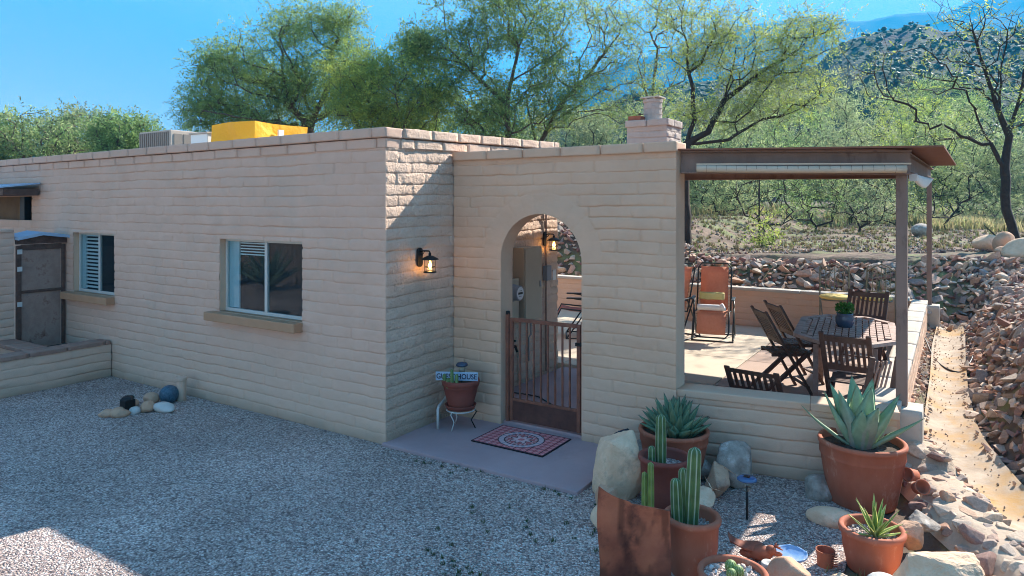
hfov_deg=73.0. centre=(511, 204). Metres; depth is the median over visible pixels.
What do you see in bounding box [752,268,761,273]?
rubble stone
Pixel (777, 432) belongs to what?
patio wall
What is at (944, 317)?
rubble stone
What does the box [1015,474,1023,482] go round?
rubble stone
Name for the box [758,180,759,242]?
stake
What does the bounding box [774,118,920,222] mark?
thicket tree
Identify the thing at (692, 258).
rubble stone
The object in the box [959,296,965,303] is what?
rubble stone
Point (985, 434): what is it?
rubble stone
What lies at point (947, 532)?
edging stone
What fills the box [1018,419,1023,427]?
rubble stone
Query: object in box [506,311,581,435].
entry gate
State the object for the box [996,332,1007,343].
rubble stone
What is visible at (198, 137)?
roof duct
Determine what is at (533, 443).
door mat
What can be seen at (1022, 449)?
rubble stone
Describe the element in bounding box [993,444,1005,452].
rubble stone
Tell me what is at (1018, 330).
rubble stone
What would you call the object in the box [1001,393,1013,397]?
rubble stone
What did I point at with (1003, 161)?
bare tree
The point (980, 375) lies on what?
rubble stone
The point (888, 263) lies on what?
rubble stone
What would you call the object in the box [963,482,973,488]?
edging stone
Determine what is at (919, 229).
boulder
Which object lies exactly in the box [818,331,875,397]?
folding chair
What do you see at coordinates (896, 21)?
mountain
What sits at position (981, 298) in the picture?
rubble stone
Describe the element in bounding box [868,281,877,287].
rubble stone
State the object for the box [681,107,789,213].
thicket tree
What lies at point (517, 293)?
electric meter
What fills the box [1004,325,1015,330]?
rubble stone
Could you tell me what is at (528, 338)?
conduit
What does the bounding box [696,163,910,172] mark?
rolled shade
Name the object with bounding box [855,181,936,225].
desert shrub
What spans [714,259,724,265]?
rubble stone
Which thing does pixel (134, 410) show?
river stone
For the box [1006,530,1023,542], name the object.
edging stone
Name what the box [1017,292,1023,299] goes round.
rubble stone
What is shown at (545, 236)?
wall lantern
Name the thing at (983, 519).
edging stone
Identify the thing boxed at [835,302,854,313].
herb plant
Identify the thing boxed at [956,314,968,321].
rubble stone
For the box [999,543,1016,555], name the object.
edging stone
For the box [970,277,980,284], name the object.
rubble stone
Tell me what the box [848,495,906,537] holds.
variegated agave
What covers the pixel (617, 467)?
boulder
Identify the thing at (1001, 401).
rubble stone
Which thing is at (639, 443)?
boulder
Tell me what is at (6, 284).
courtyard wall
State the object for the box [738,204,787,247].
desert shrub
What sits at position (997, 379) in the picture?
rubble stone
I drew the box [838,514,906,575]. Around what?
terracotta pot
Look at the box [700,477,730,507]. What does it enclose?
boulder
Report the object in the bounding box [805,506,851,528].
boulder
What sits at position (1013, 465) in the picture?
rubble stone
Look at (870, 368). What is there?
leaning chair
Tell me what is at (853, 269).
rubble stone
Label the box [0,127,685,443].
house
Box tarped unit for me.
[211,121,307,141]
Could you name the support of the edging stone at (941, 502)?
on the mortared edging at (955, 537)
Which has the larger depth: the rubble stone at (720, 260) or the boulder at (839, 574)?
the rubble stone at (720, 260)
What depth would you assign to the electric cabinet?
7.94 m
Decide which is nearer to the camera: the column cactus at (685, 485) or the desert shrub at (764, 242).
the column cactus at (685, 485)
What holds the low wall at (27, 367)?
on the gravel yard at (192, 486)
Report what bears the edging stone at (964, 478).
on the mortared edging at (955, 537)
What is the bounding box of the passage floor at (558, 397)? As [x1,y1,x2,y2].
[504,367,581,438]
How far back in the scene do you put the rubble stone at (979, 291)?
11.07 m
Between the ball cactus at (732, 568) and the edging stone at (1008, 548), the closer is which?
the ball cactus at (732, 568)
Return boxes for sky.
[0,0,970,150]
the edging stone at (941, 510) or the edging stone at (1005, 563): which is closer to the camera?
the edging stone at (1005, 563)
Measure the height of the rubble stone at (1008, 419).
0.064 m
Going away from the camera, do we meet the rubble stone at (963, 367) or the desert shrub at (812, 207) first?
the rubble stone at (963, 367)
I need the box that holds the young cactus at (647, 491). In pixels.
[641,462,653,506]
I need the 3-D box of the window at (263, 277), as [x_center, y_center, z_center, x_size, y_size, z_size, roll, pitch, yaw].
[-2.554,0.758,7.206,1.318,0.785,0.066,0,0,33]
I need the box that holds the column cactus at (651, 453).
[648,446,654,461]
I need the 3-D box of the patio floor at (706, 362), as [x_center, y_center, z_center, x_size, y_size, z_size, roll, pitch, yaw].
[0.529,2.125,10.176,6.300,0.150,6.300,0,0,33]
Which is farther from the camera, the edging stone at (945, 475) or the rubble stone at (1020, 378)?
the rubble stone at (1020, 378)
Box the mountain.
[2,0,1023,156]
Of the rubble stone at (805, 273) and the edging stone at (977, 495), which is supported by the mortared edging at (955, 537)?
the edging stone at (977, 495)
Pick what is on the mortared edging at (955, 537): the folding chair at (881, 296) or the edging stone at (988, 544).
the edging stone at (988, 544)
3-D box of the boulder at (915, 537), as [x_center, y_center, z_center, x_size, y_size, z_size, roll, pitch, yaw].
[2.421,2.019,4.216,0.149,0.179,0.122,0,0,21]
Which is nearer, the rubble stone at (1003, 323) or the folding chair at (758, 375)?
the folding chair at (758, 375)
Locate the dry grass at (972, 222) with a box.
[690,201,1023,232]
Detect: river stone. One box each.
[98,409,111,417]
[110,407,130,417]
[129,406,140,414]
[140,401,154,412]
[143,392,159,402]
[153,401,174,412]
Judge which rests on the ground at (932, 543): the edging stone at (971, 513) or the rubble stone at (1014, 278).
the rubble stone at (1014, 278)
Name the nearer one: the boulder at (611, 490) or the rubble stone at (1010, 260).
the boulder at (611, 490)
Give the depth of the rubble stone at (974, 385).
7.53 m
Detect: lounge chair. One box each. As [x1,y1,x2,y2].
[557,292,581,338]
[685,263,700,339]
[690,262,735,342]
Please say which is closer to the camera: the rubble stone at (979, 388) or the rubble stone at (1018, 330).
the rubble stone at (979, 388)
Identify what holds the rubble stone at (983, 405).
on the ground at (932, 543)
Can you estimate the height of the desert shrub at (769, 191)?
2.048 m
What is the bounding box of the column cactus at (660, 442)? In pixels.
[655,414,665,462]
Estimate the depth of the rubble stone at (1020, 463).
5.33 m
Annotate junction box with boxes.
[543,265,550,280]
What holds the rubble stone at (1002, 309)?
on the ground at (932, 543)
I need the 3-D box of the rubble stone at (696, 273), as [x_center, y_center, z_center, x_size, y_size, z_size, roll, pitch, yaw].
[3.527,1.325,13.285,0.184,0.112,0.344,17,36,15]
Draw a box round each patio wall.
[557,275,911,336]
[677,383,899,480]
[875,299,927,437]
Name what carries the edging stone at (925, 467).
on the mortared edging at (955, 537)
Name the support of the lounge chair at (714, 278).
on the patio floor at (706, 362)
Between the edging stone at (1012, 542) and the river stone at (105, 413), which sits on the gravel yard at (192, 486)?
the river stone at (105, 413)
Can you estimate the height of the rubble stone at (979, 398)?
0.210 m
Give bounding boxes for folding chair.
[724,365,783,392]
[750,305,812,395]
[763,300,824,384]
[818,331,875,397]
[838,289,889,366]
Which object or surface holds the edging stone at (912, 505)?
on the mortared edging at (955, 537)
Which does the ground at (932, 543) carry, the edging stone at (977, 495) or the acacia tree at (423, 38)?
the acacia tree at (423, 38)
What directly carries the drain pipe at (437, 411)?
attached to the house
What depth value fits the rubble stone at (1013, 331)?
7.72 m
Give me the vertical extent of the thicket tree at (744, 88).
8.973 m
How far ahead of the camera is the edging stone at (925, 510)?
4.58 m
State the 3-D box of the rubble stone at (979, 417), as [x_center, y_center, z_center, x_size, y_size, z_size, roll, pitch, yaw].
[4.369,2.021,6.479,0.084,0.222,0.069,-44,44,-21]
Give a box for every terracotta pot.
[441,377,479,411]
[638,420,709,469]
[638,446,687,509]
[665,504,721,575]
[697,554,768,575]
[816,545,837,568]
[817,427,908,513]
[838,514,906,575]
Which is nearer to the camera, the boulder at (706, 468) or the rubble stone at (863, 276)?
the boulder at (706, 468)
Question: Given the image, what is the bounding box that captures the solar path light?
[737,474,756,519]
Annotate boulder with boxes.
[590,505,596,527]
[592,430,640,499]
[595,484,615,504]
[637,439,641,450]
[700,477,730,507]
[701,459,711,478]
[705,461,735,497]
[716,440,751,488]
[766,556,810,575]
[805,474,831,501]
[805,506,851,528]
[831,572,846,575]
[867,572,891,575]
[892,551,984,575]
[898,520,923,550]
[909,509,940,531]
[911,223,932,235]
[939,490,956,501]
[971,235,994,250]
[992,232,1014,248]
[994,246,1002,253]
[1001,238,1023,262]
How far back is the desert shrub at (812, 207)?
22.94 m
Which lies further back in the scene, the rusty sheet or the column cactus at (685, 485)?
the column cactus at (685, 485)
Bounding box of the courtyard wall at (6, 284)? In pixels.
[0,229,13,339]
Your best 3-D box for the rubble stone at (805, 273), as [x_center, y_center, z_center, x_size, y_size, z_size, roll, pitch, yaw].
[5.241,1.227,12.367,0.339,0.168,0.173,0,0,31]
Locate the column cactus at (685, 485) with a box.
[670,447,700,524]
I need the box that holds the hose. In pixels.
[924,336,973,371]
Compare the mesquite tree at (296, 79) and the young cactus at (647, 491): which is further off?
the mesquite tree at (296, 79)
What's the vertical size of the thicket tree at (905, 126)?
7.169 m
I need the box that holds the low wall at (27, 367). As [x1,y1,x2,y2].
[0,339,111,398]
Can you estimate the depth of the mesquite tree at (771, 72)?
14.86 m
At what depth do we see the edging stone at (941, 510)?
4.45 m
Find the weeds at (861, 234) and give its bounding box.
[691,212,1023,252]
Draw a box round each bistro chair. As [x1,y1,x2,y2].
[819,263,851,314]
[856,264,895,349]
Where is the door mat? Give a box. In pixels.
[471,425,570,456]
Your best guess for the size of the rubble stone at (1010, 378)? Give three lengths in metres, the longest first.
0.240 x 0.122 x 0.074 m
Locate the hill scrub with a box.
[503,21,1023,202]
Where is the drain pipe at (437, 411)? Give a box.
[436,396,445,428]
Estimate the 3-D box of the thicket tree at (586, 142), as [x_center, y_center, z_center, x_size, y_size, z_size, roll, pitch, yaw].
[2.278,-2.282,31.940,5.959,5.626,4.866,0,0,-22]
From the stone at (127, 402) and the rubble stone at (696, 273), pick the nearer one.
the stone at (127, 402)
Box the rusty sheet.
[597,487,671,575]
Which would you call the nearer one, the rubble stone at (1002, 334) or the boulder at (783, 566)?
the boulder at (783, 566)
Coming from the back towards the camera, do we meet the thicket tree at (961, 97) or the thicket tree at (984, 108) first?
the thicket tree at (961, 97)
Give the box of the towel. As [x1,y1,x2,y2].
[699,291,723,299]
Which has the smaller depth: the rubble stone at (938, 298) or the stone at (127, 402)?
the stone at (127, 402)
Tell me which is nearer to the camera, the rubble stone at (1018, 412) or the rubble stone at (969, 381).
the rubble stone at (1018, 412)
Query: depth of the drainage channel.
6.22 m
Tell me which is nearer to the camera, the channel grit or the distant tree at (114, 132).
the channel grit
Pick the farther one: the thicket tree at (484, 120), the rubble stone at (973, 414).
the thicket tree at (484, 120)
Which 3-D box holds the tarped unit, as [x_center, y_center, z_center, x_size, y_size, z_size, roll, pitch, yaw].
[-3.934,-0.839,10.839,1.038,0.846,1.063,0,0,33]
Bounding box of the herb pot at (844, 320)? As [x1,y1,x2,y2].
[835,312,853,327]
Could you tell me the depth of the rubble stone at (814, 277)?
12.12 m
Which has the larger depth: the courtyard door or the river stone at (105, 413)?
the courtyard door
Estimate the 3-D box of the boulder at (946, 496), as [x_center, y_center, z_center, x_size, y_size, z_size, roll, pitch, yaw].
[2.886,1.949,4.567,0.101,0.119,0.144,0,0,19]
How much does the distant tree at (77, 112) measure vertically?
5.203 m
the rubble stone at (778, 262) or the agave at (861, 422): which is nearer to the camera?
the agave at (861, 422)
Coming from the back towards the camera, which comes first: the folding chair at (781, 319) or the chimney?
the chimney
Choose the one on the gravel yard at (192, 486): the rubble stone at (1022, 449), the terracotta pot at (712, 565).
the terracotta pot at (712, 565)
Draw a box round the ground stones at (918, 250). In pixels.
[685,212,1023,258]
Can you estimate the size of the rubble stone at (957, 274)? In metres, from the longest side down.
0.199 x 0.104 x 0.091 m
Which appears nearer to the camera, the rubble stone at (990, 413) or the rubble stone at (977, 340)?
the rubble stone at (990, 413)
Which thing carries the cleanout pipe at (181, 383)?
on the gravel yard at (192, 486)
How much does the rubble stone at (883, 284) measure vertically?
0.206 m
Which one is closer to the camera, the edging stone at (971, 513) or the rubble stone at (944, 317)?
the edging stone at (971, 513)
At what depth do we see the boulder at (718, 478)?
5.07 m
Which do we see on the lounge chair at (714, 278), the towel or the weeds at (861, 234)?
the towel
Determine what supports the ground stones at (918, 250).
on the ground at (932, 543)
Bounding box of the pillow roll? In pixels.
[697,303,725,310]
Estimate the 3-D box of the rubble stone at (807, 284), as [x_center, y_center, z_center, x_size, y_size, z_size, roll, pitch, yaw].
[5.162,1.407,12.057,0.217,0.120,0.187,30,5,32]
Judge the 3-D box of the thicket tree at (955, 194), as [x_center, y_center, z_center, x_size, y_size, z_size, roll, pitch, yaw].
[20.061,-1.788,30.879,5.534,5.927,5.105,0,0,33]
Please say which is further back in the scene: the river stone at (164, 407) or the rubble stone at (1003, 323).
the rubble stone at (1003, 323)
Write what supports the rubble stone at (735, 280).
on the ground at (932, 543)
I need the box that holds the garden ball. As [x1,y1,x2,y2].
[159,385,178,402]
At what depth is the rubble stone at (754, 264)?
12.93 m
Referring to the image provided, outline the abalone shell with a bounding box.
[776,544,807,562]
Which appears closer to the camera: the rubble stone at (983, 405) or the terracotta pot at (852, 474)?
the terracotta pot at (852, 474)
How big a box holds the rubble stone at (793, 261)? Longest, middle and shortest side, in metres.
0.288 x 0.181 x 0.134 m
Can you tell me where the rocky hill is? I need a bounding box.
[515,24,1023,205]
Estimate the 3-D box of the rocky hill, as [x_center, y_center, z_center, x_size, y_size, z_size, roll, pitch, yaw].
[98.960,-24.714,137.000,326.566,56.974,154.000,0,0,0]
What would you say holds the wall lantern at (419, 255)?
attached to the house
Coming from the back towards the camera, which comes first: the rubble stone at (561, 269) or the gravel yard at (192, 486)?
the rubble stone at (561, 269)
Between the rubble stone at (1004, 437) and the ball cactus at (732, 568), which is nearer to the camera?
the ball cactus at (732, 568)
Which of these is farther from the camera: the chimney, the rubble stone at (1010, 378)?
the chimney
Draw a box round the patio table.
[793,314,895,395]
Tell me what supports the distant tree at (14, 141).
on the ground at (932, 543)
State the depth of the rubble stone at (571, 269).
14.39 m
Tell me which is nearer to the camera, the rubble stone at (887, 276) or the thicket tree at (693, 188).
the rubble stone at (887, 276)
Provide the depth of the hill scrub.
160.97 m
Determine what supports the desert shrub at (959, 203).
on the ground at (932, 543)
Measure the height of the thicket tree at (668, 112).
6.987 m
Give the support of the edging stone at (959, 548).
on the mortared edging at (955, 537)
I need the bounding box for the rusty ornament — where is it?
[727,532,782,560]
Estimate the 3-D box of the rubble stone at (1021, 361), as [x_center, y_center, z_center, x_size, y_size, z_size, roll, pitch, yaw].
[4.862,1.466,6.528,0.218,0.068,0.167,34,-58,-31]
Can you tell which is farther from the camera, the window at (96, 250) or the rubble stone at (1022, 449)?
the window at (96, 250)
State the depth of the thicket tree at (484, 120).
25.56 m
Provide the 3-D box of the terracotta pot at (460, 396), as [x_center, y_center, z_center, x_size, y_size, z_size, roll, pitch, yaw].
[-0.487,1.790,6.574,0.364,0.279,0.364,0,0,33]
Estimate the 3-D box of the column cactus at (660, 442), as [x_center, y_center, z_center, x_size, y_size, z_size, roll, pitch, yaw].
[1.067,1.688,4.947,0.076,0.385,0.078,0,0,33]
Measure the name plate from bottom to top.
0.082 m
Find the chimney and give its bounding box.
[625,95,682,143]
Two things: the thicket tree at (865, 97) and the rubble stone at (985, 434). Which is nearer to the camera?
the rubble stone at (985, 434)
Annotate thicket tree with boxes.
[188,117,341,131]
[345,119,456,132]
[425,84,539,139]
[511,97,620,146]
[563,99,643,145]
[662,94,740,203]
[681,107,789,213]
[706,84,847,214]
[709,79,812,203]
[747,66,872,207]
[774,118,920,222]
[805,75,939,202]
[844,84,979,214]
[882,68,991,205]
[900,98,1023,214]
[924,77,1023,214]
[961,122,1023,217]
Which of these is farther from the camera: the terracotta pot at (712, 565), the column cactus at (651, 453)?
the column cactus at (651, 453)
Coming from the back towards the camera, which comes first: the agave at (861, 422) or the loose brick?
the loose brick
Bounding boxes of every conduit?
[528,323,531,360]
[545,215,546,370]
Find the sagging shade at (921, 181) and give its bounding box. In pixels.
[909,174,932,187]
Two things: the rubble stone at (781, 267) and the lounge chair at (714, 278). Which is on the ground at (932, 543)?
the rubble stone at (781, 267)
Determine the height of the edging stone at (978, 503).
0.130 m
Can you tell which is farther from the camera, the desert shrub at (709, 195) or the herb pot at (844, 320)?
the desert shrub at (709, 195)
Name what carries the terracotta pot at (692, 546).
on the gravel yard at (192, 486)
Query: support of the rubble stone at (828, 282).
on the ground at (932, 543)
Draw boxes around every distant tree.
[0,96,95,159]
[26,96,109,154]
[76,104,165,152]
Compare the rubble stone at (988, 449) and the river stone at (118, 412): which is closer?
the rubble stone at (988, 449)
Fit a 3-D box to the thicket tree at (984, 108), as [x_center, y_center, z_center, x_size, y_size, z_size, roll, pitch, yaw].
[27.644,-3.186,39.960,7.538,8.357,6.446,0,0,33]
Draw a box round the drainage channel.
[924,325,1023,530]
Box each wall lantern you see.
[416,248,438,272]
[543,231,560,250]
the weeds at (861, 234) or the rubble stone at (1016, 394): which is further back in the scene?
the weeds at (861, 234)
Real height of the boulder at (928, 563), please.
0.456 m
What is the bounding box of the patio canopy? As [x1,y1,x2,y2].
[678,145,955,442]
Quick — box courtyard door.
[14,230,69,345]
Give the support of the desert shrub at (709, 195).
on the ground at (932, 543)
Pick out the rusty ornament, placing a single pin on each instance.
(756, 550)
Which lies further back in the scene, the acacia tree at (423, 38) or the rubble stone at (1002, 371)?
the acacia tree at (423, 38)
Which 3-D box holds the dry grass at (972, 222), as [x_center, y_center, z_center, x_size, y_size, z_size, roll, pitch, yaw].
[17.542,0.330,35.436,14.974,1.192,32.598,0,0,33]
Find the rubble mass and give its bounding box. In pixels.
[557,221,1023,508]
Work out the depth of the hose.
8.50 m
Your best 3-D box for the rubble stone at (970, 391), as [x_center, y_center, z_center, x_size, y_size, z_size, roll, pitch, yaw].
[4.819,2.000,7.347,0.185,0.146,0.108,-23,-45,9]
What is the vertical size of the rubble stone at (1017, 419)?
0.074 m
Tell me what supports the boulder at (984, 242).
on the ground at (932, 543)
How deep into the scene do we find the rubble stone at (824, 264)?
12.40 m
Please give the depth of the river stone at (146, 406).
7.14 m
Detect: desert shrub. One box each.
[690,180,765,214]
[725,180,806,231]
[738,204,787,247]
[774,179,865,229]
[811,179,895,231]
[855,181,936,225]
[885,156,999,228]
[950,191,1023,221]
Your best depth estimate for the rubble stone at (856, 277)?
11.85 m
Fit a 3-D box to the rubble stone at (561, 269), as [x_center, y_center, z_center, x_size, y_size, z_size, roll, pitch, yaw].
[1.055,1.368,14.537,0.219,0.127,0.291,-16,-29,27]
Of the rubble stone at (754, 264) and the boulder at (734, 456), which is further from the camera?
the rubble stone at (754, 264)
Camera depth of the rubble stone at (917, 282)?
11.29 m
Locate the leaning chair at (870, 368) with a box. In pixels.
[862,356,895,394]
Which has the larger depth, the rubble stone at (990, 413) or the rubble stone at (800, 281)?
the rubble stone at (800, 281)
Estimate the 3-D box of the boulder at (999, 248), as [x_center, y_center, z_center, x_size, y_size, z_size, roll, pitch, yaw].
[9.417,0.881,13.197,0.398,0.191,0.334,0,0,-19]
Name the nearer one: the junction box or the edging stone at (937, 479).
the edging stone at (937, 479)
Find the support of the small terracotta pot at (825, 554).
on the gravel yard at (192, 486)
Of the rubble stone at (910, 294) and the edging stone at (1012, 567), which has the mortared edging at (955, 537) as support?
the edging stone at (1012, 567)
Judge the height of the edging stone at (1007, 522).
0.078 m
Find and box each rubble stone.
[557,266,566,272]
[567,265,574,273]
[689,256,695,261]
[691,269,699,278]
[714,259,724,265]
[728,277,744,283]
[750,261,762,267]
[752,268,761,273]
[774,260,781,264]
[778,264,790,273]
[785,257,798,263]
[786,284,796,288]
[795,269,812,276]
[796,258,803,263]
[796,277,803,285]
[804,280,813,288]
[809,273,818,281]
[822,258,826,269]
[826,279,837,287]
[850,267,858,273]
[851,273,862,280]
[854,280,863,287]
[861,270,868,279]
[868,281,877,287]
[870,265,883,273]
[880,280,887,289]
[882,261,895,266]
[882,272,892,279]
[884,283,908,289]
[908,279,925,285]
[908,287,914,299]
[914,261,926,268]
[921,254,939,264]
[932,274,941,283]
[932,295,942,302]
[940,310,949,321]
[953,270,960,277]
[953,286,961,293]
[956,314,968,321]
[956,388,974,394]
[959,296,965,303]
[959,365,974,372]
[963,379,979,383]
[964,410,978,417]
[968,288,984,293]
[968,382,980,387]
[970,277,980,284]
[971,387,985,391]
[972,294,987,303]
[972,393,989,406]
[974,337,982,344]
[974,349,983,354]
[975,327,985,336]
[975,369,988,382]
[975,413,983,422]
[977,417,988,426]
[978,325,993,334]
[979,401,991,409]
[980,332,995,346]
[981,432,989,436]
[983,443,998,455]
[984,251,1000,260]
[985,403,993,408]
[985,408,997,417]
[987,345,999,355]
[989,430,1001,436]
[992,286,1011,290]
[992,296,1001,303]
[992,354,1001,360]
[993,303,1005,309]
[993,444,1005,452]
[994,392,1001,405]
[995,272,1009,279]
[995,305,1007,318]
[995,376,1002,383]
[996,317,1010,327]
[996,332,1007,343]
[997,397,1007,405]
[999,366,1011,374]
[999,373,1016,381]
[999,429,1009,443]
[1001,383,1012,389]
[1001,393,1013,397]
[1002,416,1012,423]
[1004,257,1016,264]
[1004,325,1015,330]
[1005,288,1016,294]
[1006,461,1020,469]
[1009,323,1023,337]
[1012,275,1017,283]
[1012,326,1023,338]
[1013,415,1022,423]
[1014,404,1022,416]
[1015,371,1023,381]
[1015,390,1023,397]
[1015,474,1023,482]
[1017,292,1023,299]
[1017,459,1023,467]
[1018,353,1023,364]
[1018,387,1023,394]
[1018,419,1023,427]
[1019,337,1023,351]
[1021,439,1023,453]
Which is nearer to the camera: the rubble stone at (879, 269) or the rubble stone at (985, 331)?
the rubble stone at (985, 331)
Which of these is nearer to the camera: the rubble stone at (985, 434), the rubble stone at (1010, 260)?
the rubble stone at (985, 434)
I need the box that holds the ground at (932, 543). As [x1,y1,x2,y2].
[556,201,1023,575]
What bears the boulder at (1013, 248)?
on the ground at (932, 543)
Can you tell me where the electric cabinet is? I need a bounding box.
[513,246,541,319]
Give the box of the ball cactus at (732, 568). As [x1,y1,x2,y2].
[725,559,743,575]
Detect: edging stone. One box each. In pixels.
[907,441,926,458]
[908,501,927,509]
[917,463,937,471]
[920,498,951,516]
[922,507,930,513]
[924,484,936,495]
[926,448,951,461]
[931,500,945,506]
[932,477,944,480]
[932,492,939,497]
[938,522,949,530]
[939,473,949,477]
[941,528,952,536]
[942,517,972,533]
[943,541,970,551]
[957,474,968,482]
[958,523,984,544]
[959,506,976,516]
[962,495,992,512]
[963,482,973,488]
[972,492,982,497]
[972,516,992,523]
[975,551,996,575]
[982,539,997,549]
[983,511,1002,521]
[987,534,998,541]
[995,521,1016,531]
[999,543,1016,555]
[1000,558,1012,572]
[1003,519,1011,525]
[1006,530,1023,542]
[1008,561,1023,571]
[1009,540,1019,546]
[1013,555,1023,559]
[1015,546,1023,553]
[1018,564,1023,575]
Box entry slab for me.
[382,414,597,495]
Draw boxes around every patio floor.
[556,309,781,385]
[715,333,892,398]
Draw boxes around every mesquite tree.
[158,0,394,132]
[310,28,468,132]
[515,0,655,142]
[598,0,716,121]
[643,0,868,244]
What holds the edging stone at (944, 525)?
on the mortared edging at (955, 537)
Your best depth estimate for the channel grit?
6.88 m
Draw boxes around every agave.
[639,393,710,438]
[801,375,924,449]
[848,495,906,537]
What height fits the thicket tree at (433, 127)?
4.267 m
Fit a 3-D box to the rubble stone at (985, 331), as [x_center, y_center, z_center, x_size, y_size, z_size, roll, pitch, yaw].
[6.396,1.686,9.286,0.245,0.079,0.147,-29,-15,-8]
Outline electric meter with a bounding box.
[512,278,523,317]
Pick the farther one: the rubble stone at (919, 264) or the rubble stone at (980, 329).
the rubble stone at (919, 264)
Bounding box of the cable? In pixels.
[514,392,551,403]
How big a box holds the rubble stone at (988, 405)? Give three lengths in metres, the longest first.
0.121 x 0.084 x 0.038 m
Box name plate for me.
[436,371,477,380]
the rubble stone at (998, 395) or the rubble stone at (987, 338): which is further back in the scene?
the rubble stone at (987, 338)
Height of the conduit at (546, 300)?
2.500 m
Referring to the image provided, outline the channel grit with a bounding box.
[926,324,1023,520]
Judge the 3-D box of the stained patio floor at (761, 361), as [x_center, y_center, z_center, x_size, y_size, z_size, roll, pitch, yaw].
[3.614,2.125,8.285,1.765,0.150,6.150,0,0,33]
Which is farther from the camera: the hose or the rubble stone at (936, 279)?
the rubble stone at (936, 279)
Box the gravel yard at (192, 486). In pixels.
[0,376,861,575]
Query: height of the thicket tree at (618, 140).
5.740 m
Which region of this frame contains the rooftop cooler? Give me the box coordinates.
[139,130,195,147]
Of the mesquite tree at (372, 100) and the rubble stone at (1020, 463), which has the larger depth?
the mesquite tree at (372, 100)
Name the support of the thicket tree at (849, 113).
on the ground at (932, 543)
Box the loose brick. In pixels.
[628,116,644,120]
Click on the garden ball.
(169, 393)
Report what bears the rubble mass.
on the ground at (932, 543)
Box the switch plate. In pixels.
[552,269,555,279]
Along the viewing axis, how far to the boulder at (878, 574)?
3.77 m
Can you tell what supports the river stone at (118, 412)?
on the gravel yard at (192, 486)
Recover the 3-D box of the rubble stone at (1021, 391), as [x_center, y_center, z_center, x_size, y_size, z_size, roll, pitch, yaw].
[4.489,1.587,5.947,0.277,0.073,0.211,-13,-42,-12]
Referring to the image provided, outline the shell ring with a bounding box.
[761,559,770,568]
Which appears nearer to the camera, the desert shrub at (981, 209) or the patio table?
the patio table
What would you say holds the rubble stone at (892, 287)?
on the ground at (932, 543)
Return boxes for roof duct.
[189,132,211,142]
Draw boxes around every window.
[79,233,114,294]
[226,239,302,319]
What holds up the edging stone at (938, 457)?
on the mortared edging at (955, 537)
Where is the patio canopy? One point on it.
(922, 159)
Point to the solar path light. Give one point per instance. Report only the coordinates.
(747, 478)
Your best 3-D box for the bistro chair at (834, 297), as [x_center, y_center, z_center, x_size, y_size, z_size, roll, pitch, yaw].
[4.757,1.461,10.190,0.440,1.182,0.490,0,0,23]
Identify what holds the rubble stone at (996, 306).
on the ground at (932, 543)
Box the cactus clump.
[442,369,457,387]
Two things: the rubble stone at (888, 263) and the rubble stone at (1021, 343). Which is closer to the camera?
the rubble stone at (1021, 343)
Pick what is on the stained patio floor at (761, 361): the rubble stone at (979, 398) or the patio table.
the patio table
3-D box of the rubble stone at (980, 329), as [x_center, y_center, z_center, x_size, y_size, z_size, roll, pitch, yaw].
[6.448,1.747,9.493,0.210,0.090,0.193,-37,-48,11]
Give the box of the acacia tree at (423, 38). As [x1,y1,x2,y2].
[381,0,605,140]
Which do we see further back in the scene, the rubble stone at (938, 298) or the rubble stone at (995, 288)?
the rubble stone at (938, 298)
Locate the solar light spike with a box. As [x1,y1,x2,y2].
[456,362,467,381]
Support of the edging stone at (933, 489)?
on the mortared edging at (955, 537)
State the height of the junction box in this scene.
0.180 m
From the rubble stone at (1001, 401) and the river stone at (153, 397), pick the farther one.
the river stone at (153, 397)
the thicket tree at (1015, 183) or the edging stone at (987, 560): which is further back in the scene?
the thicket tree at (1015, 183)
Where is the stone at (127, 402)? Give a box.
[120,395,134,409]
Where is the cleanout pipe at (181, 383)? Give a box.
[175,376,186,401]
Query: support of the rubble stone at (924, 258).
on the ground at (932, 543)
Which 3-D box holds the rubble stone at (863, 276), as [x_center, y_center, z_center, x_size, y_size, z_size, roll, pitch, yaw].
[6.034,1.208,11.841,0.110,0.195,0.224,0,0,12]
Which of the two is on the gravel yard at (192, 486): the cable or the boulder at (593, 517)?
the boulder at (593, 517)
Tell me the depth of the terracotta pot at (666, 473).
4.81 m
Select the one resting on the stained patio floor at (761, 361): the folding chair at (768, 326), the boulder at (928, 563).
the folding chair at (768, 326)
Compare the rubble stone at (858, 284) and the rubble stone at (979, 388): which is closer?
the rubble stone at (979, 388)
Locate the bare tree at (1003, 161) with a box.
[829,0,1023,238]
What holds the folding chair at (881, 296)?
on the stained patio floor at (761, 361)
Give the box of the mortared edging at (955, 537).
[900,441,1023,575]
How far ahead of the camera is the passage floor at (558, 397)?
7.71 m
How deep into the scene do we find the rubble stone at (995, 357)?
7.51 m
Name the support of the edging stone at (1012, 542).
on the mortared edging at (955, 537)
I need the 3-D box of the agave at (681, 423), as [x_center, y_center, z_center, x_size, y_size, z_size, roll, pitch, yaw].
[1.277,1.668,5.438,0.562,0.321,0.526,0,0,11]
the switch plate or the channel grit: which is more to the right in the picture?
the channel grit

